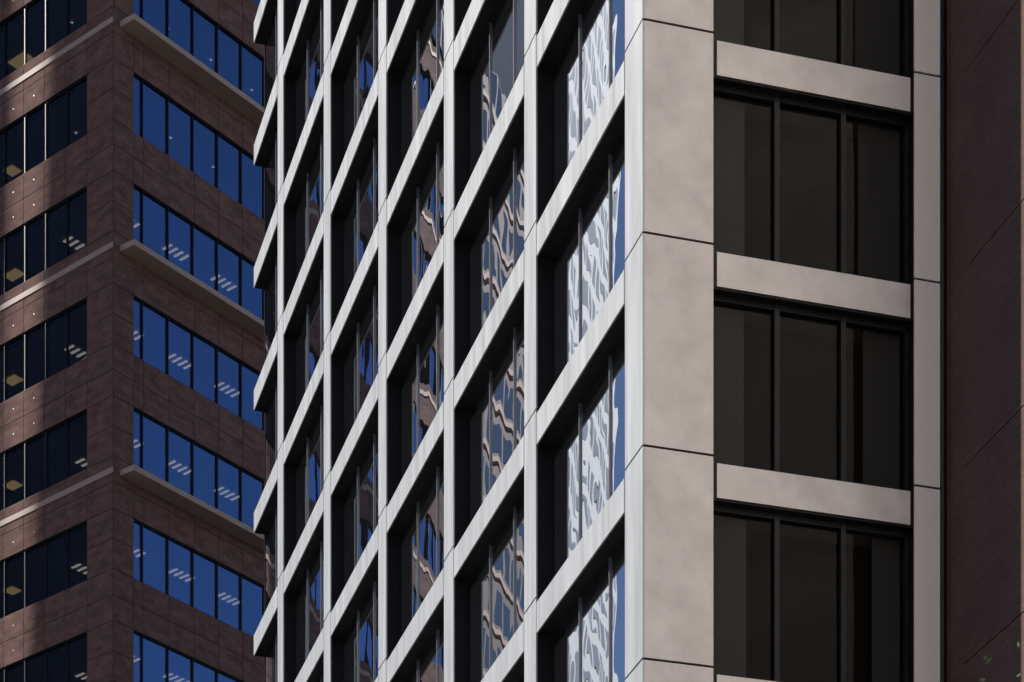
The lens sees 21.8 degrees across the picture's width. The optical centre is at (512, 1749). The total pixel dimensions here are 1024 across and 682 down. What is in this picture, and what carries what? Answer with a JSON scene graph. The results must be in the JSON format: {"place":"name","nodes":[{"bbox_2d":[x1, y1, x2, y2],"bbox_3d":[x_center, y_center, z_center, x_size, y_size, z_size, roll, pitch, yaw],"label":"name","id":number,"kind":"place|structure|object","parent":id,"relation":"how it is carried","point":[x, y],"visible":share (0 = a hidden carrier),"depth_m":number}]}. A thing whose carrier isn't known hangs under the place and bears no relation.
{"place":"outdoors","nodes":[
{"label":"outdoors","id":0,"kind":"place"},
{"bbox_2d":[0,0,263,681],"bbox_3d":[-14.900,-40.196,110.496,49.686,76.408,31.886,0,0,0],"label":"office","id":1,"kind":"structure","parent":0,"point":[113,103],"depth_m":97.07},
{"bbox_2d":[0,0,263,681],"bbox_3d":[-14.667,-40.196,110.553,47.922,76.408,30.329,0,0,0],"label":"office mullions","id":2,"kind":"object","parent":1,"relation":"attached to","point":[168,99],"visible":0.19,"depth_m":97.87},
{"bbox_2d":[0,13,263,551],"bbox_3d":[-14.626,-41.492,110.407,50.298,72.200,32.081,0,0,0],"label":"office ledges","id":3,"kind":"object","parent":1,"relation":"attached to","point":[184,61],"visible":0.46,"depth_m":96.98},
{"bbox_2d":[0,0,263,681],"bbox_3d":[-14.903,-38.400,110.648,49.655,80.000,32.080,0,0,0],"label":"office backing","id":4,"kind":"object","parent":1,"relation":"in","point":[121,347],"visible":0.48,"depth_m":97.34},
{"bbox_2d":[13,0,254,674],"bbox_3d":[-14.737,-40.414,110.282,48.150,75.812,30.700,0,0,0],"label":"office fixings","id":5,"kind":"object","parent":1,"relation":"attached to","point":[123,387],"visible":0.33,"depth_m":96.69},
{"bbox_2d":[276,0,610,681],"bbox_3d":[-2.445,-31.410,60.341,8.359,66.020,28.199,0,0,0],"label":"tower side mullions","id":6,"kind":"object","parent":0,"point":[437,343],"visible":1,"depth_m":57.52},
{"bbox_2d":[254,0,643,681],"bbox_3d":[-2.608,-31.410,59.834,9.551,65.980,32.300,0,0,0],"label":"tower grid panels","id":7,"kind":"object","parent":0,"point":[626,498],"visible":1,"depth_m":55.14},
{"bbox_2d":[644,0,939,681],"bbox_3d":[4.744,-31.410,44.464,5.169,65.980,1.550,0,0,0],"label":"tower panels","id":8,"kind":"object","parent":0,"point":[678,344],"visible":1,"depth_m":44.00},
{"bbox_2d":[713,0,902,681],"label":"window","id":9,"kind":"structure","parent":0,"point":[742,392],"depth_m":44.83},
{"bbox_2d":[947,0,1023,681],"bbox_3d":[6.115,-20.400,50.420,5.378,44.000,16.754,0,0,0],"label":"brick wall","id":10,"kind":"structure","parent":0,"point":[985,327],"depth_m":43.84},
{"bbox_2d":[940,0,946,681],"bbox_3d":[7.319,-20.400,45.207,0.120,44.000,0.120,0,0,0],"label":"brick downpipe","id":11,"kind":"object","parent":10,"relation":"attached to","point":[943,340],"visible":1,"depth_m":45.16},
{"bbox_2d":[980,641,1020,680],"bbox_3d":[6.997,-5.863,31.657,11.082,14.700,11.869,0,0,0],"label":"street tree","id":12,"kind":"object","parent":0,"point":[989,660],"visible":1,"depth_m":31.99},
{"label":"ground","id":13,"kind":"structure","parent":0,"visible":0},
{"bbox_2d":[265,0,626,681],"bbox_3d":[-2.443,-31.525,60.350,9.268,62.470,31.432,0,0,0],"label":"tower side glass","id":14,"kind":"object","parent":13,"relation":"on","point":[565,344],"visible":0.44,"depth_m":54.34},
{"bbox_2d":[255,0,644,681],"bbox_3d":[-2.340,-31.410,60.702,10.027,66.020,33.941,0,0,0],"label":"tower grid reveals","id":15,"kind":"object","parent":13,"relation":"on","point":[613,336],"visible":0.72,"depth_m":59.58},
{"bbox_2d":[645,0,939,681],"bbox_3d":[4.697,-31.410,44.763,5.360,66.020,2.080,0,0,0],"label":"tower frames","id":16,"kind":"structure","parent":13,"relation":"on","point":[776,98],"depth_m":44.90}
]}

